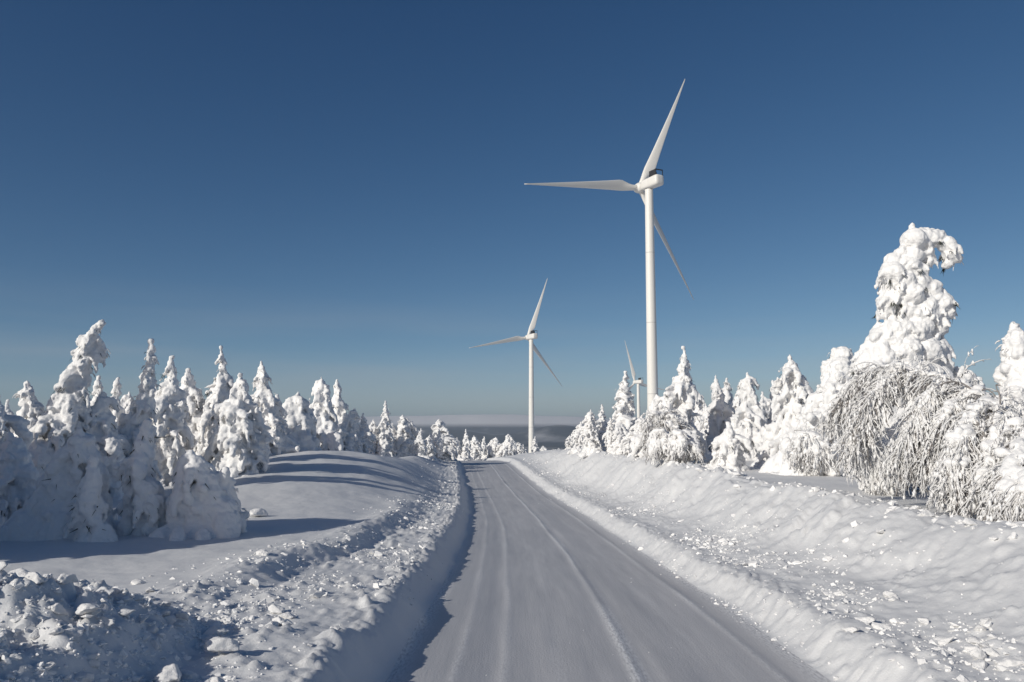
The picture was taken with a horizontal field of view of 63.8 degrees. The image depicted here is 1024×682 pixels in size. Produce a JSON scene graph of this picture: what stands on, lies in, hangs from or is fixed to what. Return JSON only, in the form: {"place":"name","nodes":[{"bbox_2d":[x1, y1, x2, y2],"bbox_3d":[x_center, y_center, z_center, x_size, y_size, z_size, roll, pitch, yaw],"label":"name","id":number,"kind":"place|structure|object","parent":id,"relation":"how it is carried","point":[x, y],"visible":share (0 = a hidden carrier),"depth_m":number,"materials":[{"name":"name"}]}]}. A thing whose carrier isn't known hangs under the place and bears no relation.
{"place":"outdoors","nodes":[
{"label":"outdoors","id":0,"kind":"place"},
{"bbox_2d":[359,414,615,452],"bbox_3d":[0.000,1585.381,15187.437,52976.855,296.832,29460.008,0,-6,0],"label":"hills","id":1,"kind":"structure","parent":0,"point":[552,432],"depth_m":9158.80,"materials":[{"name":"snow"}]},
{"bbox_2d":[0,449,1023,681],"bbox_3d":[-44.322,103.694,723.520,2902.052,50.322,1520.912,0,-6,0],"label":"snow ground","id":2,"kind":"structure","parent":0,"point":[297,496],"depth_m":11.37,"materials":[{"name":"snow"}]},
{"bbox_2d":[5,399,13,434],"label":"snow laden spruce","id":3,"kind":"object","parent":2,"relation":"on","point":[8,410],"visible":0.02,"depth_m":33.02,"materials":[{"name":"grey"}]},
{"bbox_2d":[0,396,33,457],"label":"snow laden spruce","id":4,"kind":"object","parent":2,"relation":"on","point":[17,424],"visible":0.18,"depth_m":19.41,"materials":[{"name":"white plant"}]},
{"bbox_2d":[8,568,29,579],"bbox_3d":[-4.042,1.964,6.824,0.337,0.163,0.257,1,-6,-9],"label":"snow block","id":5,"kind":"object","parent":2,"relation":"on","point":[20,572],"depth_m":6.77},
{"bbox_2d":[0,432,39,527],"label":"snow laden spruce","id":6,"kind":"object","parent":2,"relation":"on","point":[19,474],"visible":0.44,"depth_m":16.37,"materials":[{"name":"white plant"}]},
{"bbox_2d":[10,381,45,437],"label":"snow laden spruce","id":7,"kind":"object","parent":2,"relation":"on","point":[30,404],"visible":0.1,"depth_m":23.84,"materials":[{"name":"white plant"}]},
{"bbox_2d":[29,628,38,639],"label":"snow lump","id":8,"kind":"object","parent":2,"relation":"on","point":[34,635],"visible":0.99,"depth_m":5.72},
{"bbox_2d":[25,572,43,583],"bbox_3d":[-3.629,1.803,6.273,0.158,0.090,0.102,-2,-6,19],"label":"snow lump","id":9,"kind":"object","parent":2,"relation":"on","point":[36,577],"visible":0.88,"depth_m":6.23,"materials":[{"name":"snow"}]},
{"bbox_2d":[48,627,63,634],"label":"snow lump","id":10,"kind":"object","parent":2,"relation":"on","point":[57,630],"visible":1,"depth_m":5.59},
{"bbox_2d":[48,603,67,614],"bbox_3d":[-3.329,1.969,6.041,0.159,0.089,0.122,29,-21,-29],"label":"snow lump","id":11,"kind":"object","parent":2,"relation":"on","point":[58,608],"visible":1,"depth_m":6.00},
{"bbox_2d":[0,428,123,541],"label":"snow laden spruce","id":12,"kind":"object","parent":2,"relation":"on","point":[43,513],"visible":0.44,"depth_m":14.82,"materials":[{"name":"white plant"}]},
{"bbox_2d":[56,573,77,583],"bbox_3d":[-3.595,1.914,6.638,0.112,0.086,0.168,-1,-6,6],"label":"snow lump","id":13,"kind":"object","parent":2,"relation":"on","point":[64,578],"visible":0.98,"depth_m":6.60,"materials":[{"name":"snow"}]},
{"bbox_2d":[28,319,110,476],"bbox_3d":[-12.260,2.325,22.013,2.910,5.846,2.470,-3,-7,29],"label":"snow laden spruce","id":14,"kind":"object","parent":2,"relation":"on","point":[64,417],"visible":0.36,"depth_m":22.00,"materials":[{"name":"white plant"}]},
{"bbox_2d":[64,628,82,640],"bbox_3d":[-3.072,2.036,5.702,0.186,0.094,0.100,2,-6,-15],"label":"snow lump","id":15,"kind":"object","parent":2,"relation":"on","point":[76,633],"visible":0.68,"depth_m":5.68,"materials":[{"name":"snow"}]},
{"bbox_2d":[74,671,93,681],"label":"snow lump","id":16,"kind":"object","parent":2,"relation":"on","point":[86,677],"visible":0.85,"depth_m":5.45,"materials":[{"name":"snow"}]},
{"bbox_2d":[75,603,99,614],"bbox_3d":[-3.165,1.988,6.125,0.153,0.085,0.236,10,-12,-59],"label":"snow block","id":17,"kind":"object","parent":2,"relation":"on","point":[83,608],"depth_m":6.07,"materials":[{"name":"snow"}]},
{"bbox_2d":[62,456,118,541],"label":"snow laden spruce","id":18,"kind":"object","parent":2,"relation":"on","point":[87,523],"visible":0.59,"depth_m":14.09,"materials":[{"name":"white plant"}]},
{"bbox_2d":[87,653,100,659],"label":"snow lump","id":19,"kind":"object","parent":2,"relation":"on","point":[93,656],"visible":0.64,"depth_m":5.65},
{"bbox_2d":[90,375,112,413],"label":"snow laden spruce","id":20,"kind":"object","parent":2,"relation":"on","point":[98,387],"visible":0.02,"depth_m":25.80,"materials":[{"name":"white plant"}]},
{"bbox_2d":[94,586,114,595],"bbox_3d":[-3.344,2.058,6.754,0.188,0.095,0.111,-1,-6,6],"label":"snow lump","id":21,"kind":"object","parent":2,"relation":"on","point":[108,591],"visible":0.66,"depth_m":6.72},
{"bbox_2d":[98,616,114,626],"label":"snow lump","id":22,"kind":"object","parent":2,"relation":"on","point":[108,620],"visible":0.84,"depth_m":6.15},
{"bbox_2d":[85,392,133,500],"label":"snow laden spruce","id":23,"kind":"object","parent":2,"relation":"on","point":[113,446],"visible":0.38,"depth_m":22.42,"materials":[{"name":"white plant"}]},
{"bbox_2d":[109,377,125,424],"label":"snow laden spruce","id":24,"kind":"object","parent":2,"relation":"on","point":[116,392],"visible":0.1,"depth_m":29.86,"materials":[{"name":"white plant"}]},
{"bbox_2d":[120,392,133,408],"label":"snow laden spruce","id":25,"kind":"object","parent":2,"relation":"on","point":[124,400],"visible":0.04,"depth_m":39.66,"materials":[{"name":"grey"}]},
{"bbox_2d":[119,609,134,615],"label":"snow lump","id":26,"kind":"object","parent":2,"relation":"on","point":[125,612],"visible":0.99,"depth_m":6.48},
{"bbox_2d":[113,419,165,535],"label":"snow laden spruce","id":27,"kind":"object","parent":2,"relation":"on","point":[143,498],"visible":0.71,"depth_m":15.09,"materials":[{"name":"white plant"}]},
{"bbox_2d":[118,338,162,479],"bbox_3d":[-10.995,2.510,23.796,1.812,5.239,1.712,0,-6,0],"label":"snow laden spruce","id":28,"kind":"object","parent":2,"relation":"on","point":[142,407],"visible":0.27,"depth_m":23.81,"materials":[{"name":"white plant"}]},
{"bbox_2d":[154,663,181,681],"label":"snow block","id":29,"kind":"object","parent":2,"relation":"on","point":[170,673],"depth_m":5.89,"materials":[{"name":"snow"}]},
{"bbox_2d":[164,615,176,623],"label":"snow lump","id":30,"kind":"object","parent":2,"relation":"on","point":[170,619],"visible":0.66,"depth_m":6.97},
{"bbox_2d":[151,355,193,486],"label":"snow laden spruce","id":31,"kind":"object","parent":2,"relation":"on","point":[172,415],"visible":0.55,"depth_m":26.51,"materials":[{"name":"white plant"}]},
{"bbox_2d":[130,450,249,540],"bbox_3d":[-6.069,3.501,15.289,2.206,2.955,2.120,0,-6,0],"label":"snow laden spruce","id":32,"kind":"object","parent":2,"relation":"on","point":[202,501],"visible":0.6,"depth_m":15.01,"materials":[{"name":"white plant"}]},
{"bbox_2d":[180,669,199,678],"bbox_3d":[-2.411,2.491,6.134,0.166,0.066,0.122,18,0,35],"label":"snow lump","id":33,"kind":"object","parent":2,"relation":"on","point":[187,674],"visible":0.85,"depth_m":6.11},
{"bbox_2d":[178,368,204,453],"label":"snow laden spruce","id":34,"kind":"object","parent":2,"relation":"on","point":[195,399],"visible":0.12,"depth_m":29.84,"materials":[{"name":"white plant"}]},
{"bbox_2d":[193,345,233,462],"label":"snow laden spruce","id":35,"kind":"object","parent":2,"relation":"on","point":[221,386],"visible":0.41,"depth_m":29.71,"materials":[{"name":"white plant"}]},
{"bbox_2d":[204,626,229,636],"bbox_3d":[-2.616,2.578,7.284,0.238,0.114,0.160,0,-6,2],"label":"snow lump","id":36,"kind":"object","parent":2,"relation":"on","point":[216,630],"visible":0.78,"depth_m":7.24,"materials":[{"name":"snow"}]},
{"bbox_2d":[204,636,238,652],"bbox_3d":[-2.366,2.468,6.702,0.269,0.129,0.167,3,-7,-24],"label":"snow block","id":37,"kind":"object","parent":2,"relation":"on","point":[217,644],"depth_m":6.64,"materials":[{"name":"snow"}]},
{"bbox_2d":[201,373,273,477],"bbox_3d":[-9.262,3.212,27.994,2.276,4.253,2.516,0,-6,0],"label":"snow laden spruce","id":38,"kind":"object","parent":2,"relation":"on","point":[241,437],"visible":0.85,"depth_m":27.39,"materials":[{"name":"white plant"}]},
{"bbox_2d":[249,508,267,516],"bbox_3d":[-5.787,3.901,18.723,0.412,0.197,0.255,6,-8,-42],"label":"snow block","id":39,"kind":"object","parent":2,"relation":"on","point":[255,512],"depth_m":18.63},
{"bbox_2d":[252,361,299,456],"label":"snow laden spruce","id":40,"kind":"object","parent":2,"relation":"on","point":[266,401],"visible":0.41,"depth_m":35.77,"materials":[{"name":"white plant"}]},
{"bbox_2d":[268,604,284,613],"bbox_3d":[-2.448,2.790,8.576,0.179,0.102,0.145,-2,-6,15],"label":"snow block","id":41,"kind":"object","parent":2,"relation":"on","point":[275,608],"depth_m":8.53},
{"bbox_2d":[275,394,290,433],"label":"snow laden spruce","id":42,"kind":"object","parent":2,"relation":"on","point":[282,410],"visible":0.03,"depth_m":38.74,"materials":[{"name":"white plant"}]},
{"bbox_2d":[278,612,296,618],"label":"snow lump","id":43,"kind":"object","parent":2,"relation":"on","point":[287,615],"visible":0.77,"depth_m":8.33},
{"bbox_2d":[281,392,321,451],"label":"snow laden spruce","id":44,"kind":"object","parent":2,"relation":"on","point":[300,419],"visible":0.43,"depth_m":40.22,"materials":[{"name":"white plant"}]},
{"bbox_2d":[309,377,357,450],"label":"snow laden spruce","id":45,"kind":"object","parent":2,"relation":"on","point":[330,433],"visible":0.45,"depth_m":49.30,"materials":[{"name":"white plant"}]},
{"bbox_2d":[331,379,348,423],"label":"snow laden spruce","id":46,"kind":"object","parent":2,"relation":"on","point":[339,405],"visible":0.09,"depth_m":53.57,"materials":[{"name":"white plant"}]},
{"bbox_2d":[340,408,364,452],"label":"snow laden spruce","id":47,"kind":"object","parent":2,"relation":"on","point":[351,419],"visible":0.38,"depth_m":51.25,"materials":[{"name":"white plant"}]},
{"bbox_2d":[357,413,375,453],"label":"snow laden spruce","id":48,"kind":"object","parent":2,"relation":"on","point":[366,436],"visible":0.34,"depth_m":54.41,"materials":[{"name":"white plant"}]},
{"bbox_2d":[369,419,378,454],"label":"snow laden spruce","id":49,"kind":"object","parent":2,"relation":"on","point":[373,426],"visible":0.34,"depth_m":59.36,"materials":[{"name":"white plant"}]},
{"bbox_2d":[376,401,398,457],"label":"snow laden spruce","id":50,"kind":"object","parent":2,"relation":"on","point":[385,441],"visible":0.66,"depth_m":59.24,"materials":[{"name":"white plant"}]},
{"bbox_2d":[393,415,418,456],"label":"snow laden spruce","id":51,"kind":"object","parent":2,"relation":"on","point":[407,431],"visible":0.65,"depth_m":61.18,"materials":[{"name":"grey"}]},
{"bbox_2d":[411,428,431,459],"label":"snow laden spruce","id":52,"kind":"object","parent":2,"relation":"on","point":[419,443],"visible":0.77,"depth_m":57.25,"materials":[{"name":"grey"}]},
{"bbox_2d":[425,435,441,461],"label":"snow laden spruce","id":53,"kind":"object","parent":2,"relation":"on","point":[431,451],"visible":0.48,"depth_m":59.35,"materials":[{"name":"grey"}]},
{"bbox_2d":[430,419,460,460],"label":"snow laden spruce","id":54,"kind":"object","parent":2,"relation":"on","point":[442,437],"visible":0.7,"depth_m":62.80,"materials":[{"name":"white plant"}]},
{"bbox_2d":[452,438,462,460],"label":"snow laden spruce","id":55,"kind":"object","parent":2,"relation":"on","point":[459,451],"visible":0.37,"depth_m":83.05,"materials":[{"name":"grey"}]},
{"bbox_2d":[457,429,473,460],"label":"snow laden spruce","id":56,"kind":"object","parent":2,"relation":"on","point":[465,455],"visible":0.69,"depth_m":83.10,"materials":[{"name":"grey"}]},
{"bbox_2d":[470,435,482,459],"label":"snow laden spruce","id":57,"kind":"object","parent":2,"relation":"on","point":[476,448],"visible":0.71,"depth_m":86.97,"materials":[{"name":"grey"}]},
{"bbox_2d":[481,436,488,458],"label":"snow laden spruce","id":58,"kind":"object","parent":2,"relation":"on","point":[485,450],"visible":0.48,"depth_m":90.96,"materials":[{"name":"grey"}]},
{"bbox_2d":[487,437,499,457],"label":"snow laden spruce","id":59,"kind":"object","parent":2,"relation":"on","point":[491,447],"visible":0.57,"depth_m":88.64,"materials":[{"name":"grey"}]},
{"bbox_2d":[496,434,516,456],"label":"snow laden spruce","id":60,"kind":"object","parent":2,"relation":"on","point":[507,447],"visible":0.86,"depth_m":86.90,"materials":[{"name":"grey"}]},
{"bbox_2d":[0,448,1023,681],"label":"snow crumbs","id":61,"kind":"object","parent":2,"relation":"on","point":[84,626],"visible":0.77,"depth_m":8.14,"materials":[{"name":"snow"}]},
{"bbox_2d":[470,278,561,452],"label":"wind turbine","id":62,"kind":"object","parent":2,"relation":"on","point":[531,335],"visible":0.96,"depth_m":560.09,"materials":[{"name":"paint"}]},
{"bbox_2d":[514,442,524,453],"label":"snow laden spruce","id":63,"kind":"object","parent":2,"relation":"on","point":[520,448],"visible":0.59,"depth_m":91.04,"materials":[{"name":"grey"}]},
{"bbox_2d":[531,436,539,451],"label":"snow laden spruce","id":64,"kind":"object","parent":2,"relation":"on","point":[534,444],"visible":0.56,"depth_m":89.20,"materials":[{"name":"grey"}]},
{"bbox_2d":[564,436,574,449],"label":"snow laden spruce","id":65,"kind":"object","parent":2,"relation":"on","point":[569,442],"visible":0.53,"depth_m":59.29,"materials":[{"name":"grey"}]},
{"bbox_2d":[567,422,584,453],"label":"snow laden spruce","id":66,"kind":"object","parent":2,"relation":"on","point":[578,443],"visible":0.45,"depth_m":51.38,"materials":[{"name":"grey"}]},
{"bbox_2d":[577,409,602,457],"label":"snow laden spruce","id":67,"kind":"object","parent":2,"relation":"on","point":[589,430],"visible":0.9,"depth_m":46.31,"materials":[{"name":"grey"}]},
{"bbox_2d":[596,404,607,451],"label":"snow laden spruce","id":68,"kind":"object","parent":2,"relation":"on","point":[602,423],"visible":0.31,"depth_m":47.68,"materials":[{"name":"grey"}]},
{"bbox_2d":[602,418,613,452],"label":"snow laden spruce","id":69,"kind":"object","parent":2,"relation":"on","point":[607,435],"visible":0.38,"depth_m":45.56,"materials":[{"name":"grey"}]},
{"bbox_2d":[525,79,693,409],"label":"wind turbine","id":70,"kind":"object","parent":2,"relation":"on","point":[645,186],"visible":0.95,"depth_m":285.59,"materials":[{"name":"paint"}]},
{"bbox_2d":[607,422,629,454],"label":"snow laden spruce","id":71,"kind":"object","parent":2,"relation":"on","point":[620,431],"visible":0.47,"depth_m":41.32,"materials":[{"name":"grey"}]},
{"bbox_2d":[609,371,637,452],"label":"snow laden spruce","id":72,"kind":"object","parent":2,"relation":"on","point":[624,412],"visible":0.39,"depth_m":44.75,"materials":[{"name":"grey"}]},
{"bbox_2d":[620,417,643,454],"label":"snow laden spruce","id":73,"kind":"object","parent":2,"relation":"on","point":[629,436],"visible":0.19,"depth_m":39.75,"materials":[{"name":"grey"}]},
{"bbox_2d":[611,342,663,417],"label":"wind turbine","id":74,"kind":"object","parent":2,"relation":"on","point":[639,382],"visible":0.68,"depth_m":819.20,"materials":[{"name":"paint"}]},
{"bbox_2d":[620,394,662,457],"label":"spruce","id":75,"kind":"object","parent":2,"relation":"on","point":[633,447],"visible":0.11,"depth_m":36.60,"materials":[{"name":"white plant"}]},
{"bbox_2d":[636,406,698,459],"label":"frosted birch","id":76,"kind":"object","parent":2,"relation":"on","point":[669,421],"visible":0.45,"depth_m":33.55,"materials":[{"name":"white plant"}]},
{"bbox_2d":[642,428,705,465],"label":"frosted birch","id":77,"kind":"object","parent":2,"relation":"on","point":[681,446],"visible":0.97,"depth_m":29.85,"materials":[{"name":"white plant"}]},
{"bbox_2d":[653,346,712,462],"bbox_3d":[7.776,3.388,35.723,3.521,6.360,3.419,0,-6,0],"label":"snow laden spruce","id":78,"kind":"object","parent":2,"relation":"on","point":[680,394],"visible":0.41,"depth_m":35.34,"materials":[{"name":"white plant"}]},
{"bbox_2d":[692,391,707,427],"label":"snow laden spruce","id":79,"kind":"object","parent":2,"relation":"on","point":[699,408],"visible":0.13,"depth_m":47.41,"materials":[{"name":"grey"}]},
{"bbox_2d":[697,403,713,443],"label":"snow laden spruce","id":80,"kind":"object","parent":2,"relation":"on","point":[705,419],"visible":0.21,"depth_m":43.23,"materials":[{"name":"grey"}]},
{"bbox_2d":[703,375,734,451],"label":"snow laden spruce","id":81,"kind":"object","parent":2,"relation":"on","point":[720,408],"visible":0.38,"depth_m":37.72,"materials":[{"name":"white plant"}]},
{"bbox_2d":[721,378,734,406],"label":"snow laden spruce","id":82,"kind":"object","parent":2,"relation":"on","point":[726,390],"visible":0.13,"depth_m":40.84,"materials":[{"name":"white plant"}]},
{"bbox_2d":[704,421,754,470],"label":"snow laden spruce","id":83,"kind":"object","parent":2,"relation":"on","point":[727,443],"visible":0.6,"depth_m":28.93,"materials":[{"name":"white plant"}]},
{"bbox_2d":[733,389,740,410],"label":"snow laden spruce","id":84,"kind":"object","parent":2,"relation":"on","point":[736,402],"visible":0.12,"depth_m":44.76,"materials":[{"name":"grey"}]},
{"bbox_2d":[722,372,766,460],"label":"snow laden spruce","id":85,"kind":"object","parent":2,"relation":"on","point":[747,419],"visible":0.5,"depth_m":36.62,"materials":[{"name":"white plant"}]},
{"bbox_2d":[759,391,769,423],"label":"snow laden spruce","id":86,"kind":"object","parent":2,"relation":"on","point":[763,405],"visible":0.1,"depth_m":43.70,"materials":[{"name":"grey"}]},
{"bbox_2d":[768,380,779,423],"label":"snow laden spruce","id":87,"kind":"object","parent":2,"relation":"on","point":[773,396],"visible":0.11,"depth_m":37.50,"materials":[{"name":"white plant"}]},
{"bbox_2d":[751,355,811,467],"bbox_3d":[10.587,3.323,31.163,3.327,5.602,3.403,5,-8,-38],"label":"snow laden spruce","id":88,"kind":"object","parent":2,"relation":"on","point":[791,387],"visible":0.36,"depth_m":30.83,"materials":[{"name":"white plant"}]},
{"bbox_2d":[758,346,853,475],"bbox_3d":[10.153,2.991,26.750,3.861,5.704,4.126,3,-7,-25],"label":"snow laden spruce","id":89,"kind":"object","parent":2,"relation":"on","point":[835,366],"visible":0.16,"depth_m":26.48,"materials":[{"name":"white plant"}]},
{"bbox_2d":[784,412,848,475],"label":"frosted birch","id":90,"kind":"object","parent":2,"relation":"on","point":[811,452],"visible":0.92,"depth_m":24.90,"materials":[{"name":"white plant"}]},
{"bbox_2d":[841,627,859,632],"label":"snow lump","id":91,"kind":"object","parent":2,"relation":"on","point":[851,629],"visible":0.98,"depth_m":8.11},
{"bbox_2d":[854,616,876,623],"bbox_3d":[3.633,2.859,8.443,0.218,0.079,0.141,-1,-6,12],"label":"snow block","id":92,"kind":"object","parent":2,"relation":"on","point":[868,619],"depth_m":8.40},
{"bbox_2d":[851,437,910,496],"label":"frosted birch","id":93,"kind":"object","parent":2,"relation":"on","point":[875,483],"visible":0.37,"depth_m":17.84,"materials":[{"name":"white plant"}]},
{"bbox_2d":[871,622,891,628],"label":"snow lump","id":94,"kind":"object","parent":2,"relation":"on","point":[875,625],"visible":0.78,"depth_m":8.24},
{"bbox_2d":[841,222,982,492],"bbox_3d":[9.457,0.416,19.510,3.236,6.624,1.891,0,-6,0],"label":"snow laden spruce","id":95,"kind":"object","parent":2,"relation":"on","point":[916,304],"visible":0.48,"depth_m":19.42,"materials":[{"name":"white plant"}]},
{"bbox_2d":[817,344,1023,522],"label":"frosted birch","id":96,"kind":"object","parent":2,"relation":"on","point":[958,444],"visible":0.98,"depth_m":14.16,"materials":[{"name":"white plant"}]},
{"bbox_2d":[918,510,934,516],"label":"snow lump","id":97,"kind":"object","parent":2,"relation":"on","point":[926,513],"visible":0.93,"depth_m":12.21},
{"bbox_2d":[933,636,954,644],"bbox_3d":[3.928,2.730,7.493,0.211,0.084,0.155,-30,-12,37],"label":"snow lump","id":98,"kind":"object","parent":2,"relation":"on","point":[942,640],"visible":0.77,"depth_m":7.45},
{"bbox_2d":[960,518,977,524],"bbox_3d":[6.008,2.378,10.831,0.194,0.110,0.157,0,-6,-3],"label":"snow block","id":99,"kind":"object","parent":2,"relation":"on","point":[966,521],"depth_m":10.78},
{"bbox_2d":[964,643,978,651],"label":"snow lump","id":100,"kind":"object","parent":2,"relation":"on","point":[968,647],"visible":0.66,"depth_m":7.08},
{"bbox_2d":[966,634,981,643],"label":"snow lump","id":101,"kind":"object","parent":2,"relation":"on","point":[972,639],"visible":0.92,"depth_m":7.25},
{"bbox_2d":[969,648,986,659],"bbox_3d":[3.898,2.618,6.861,0.135,0.122,0.103,3,-7,-27],"label":"snow block","id":102,"kind":"object","parent":2,"relation":"on","point":[978,653],"depth_m":6.83,"materials":[{"name":"snow"}]},
{"bbox_2d":[972,659,987,669],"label":"snow lump","id":103,"kind":"object","parent":2,"relation":"on","point":[979,663],"visible":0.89,"depth_m":6.64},
{"bbox_2d":[981,647,999,655],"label":"snow lump","id":104,"kind":"object","parent":2,"relation":"on","point":[989,651],"visible":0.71,"depth_m":6.89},
{"bbox_2d":[992,321,1023,414],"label":"snow laden spruce","id":105,"kind":"object","parent":2,"relation":"on","point":[1008,374],"visible":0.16,"depth_m":15.89,"materials":[{"name":"white plant"}]},
{"bbox_2d":[994,655,1023,666],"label":"snow lump","id":106,"kind":"object","parent":2,"relation":"on","point":[1016,660],"visible":0.87,"depth_m":6.61,"materials":[{"name":"snow"}]},
{"bbox_2d":[0,0,1023,419],"label":"sky","id":107,"kind":"structure","parent":0,"point":[308,190],"materials":[{"name":"blue"}]},
{"bbox_2d":[386,460,831,681],"bbox_3d":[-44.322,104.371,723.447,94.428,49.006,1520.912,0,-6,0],"label":"road","id":108,"kind":"structure","parent":0,"point":[539,584],"depth_m":10.49,"materials":[{"name":"snow"}]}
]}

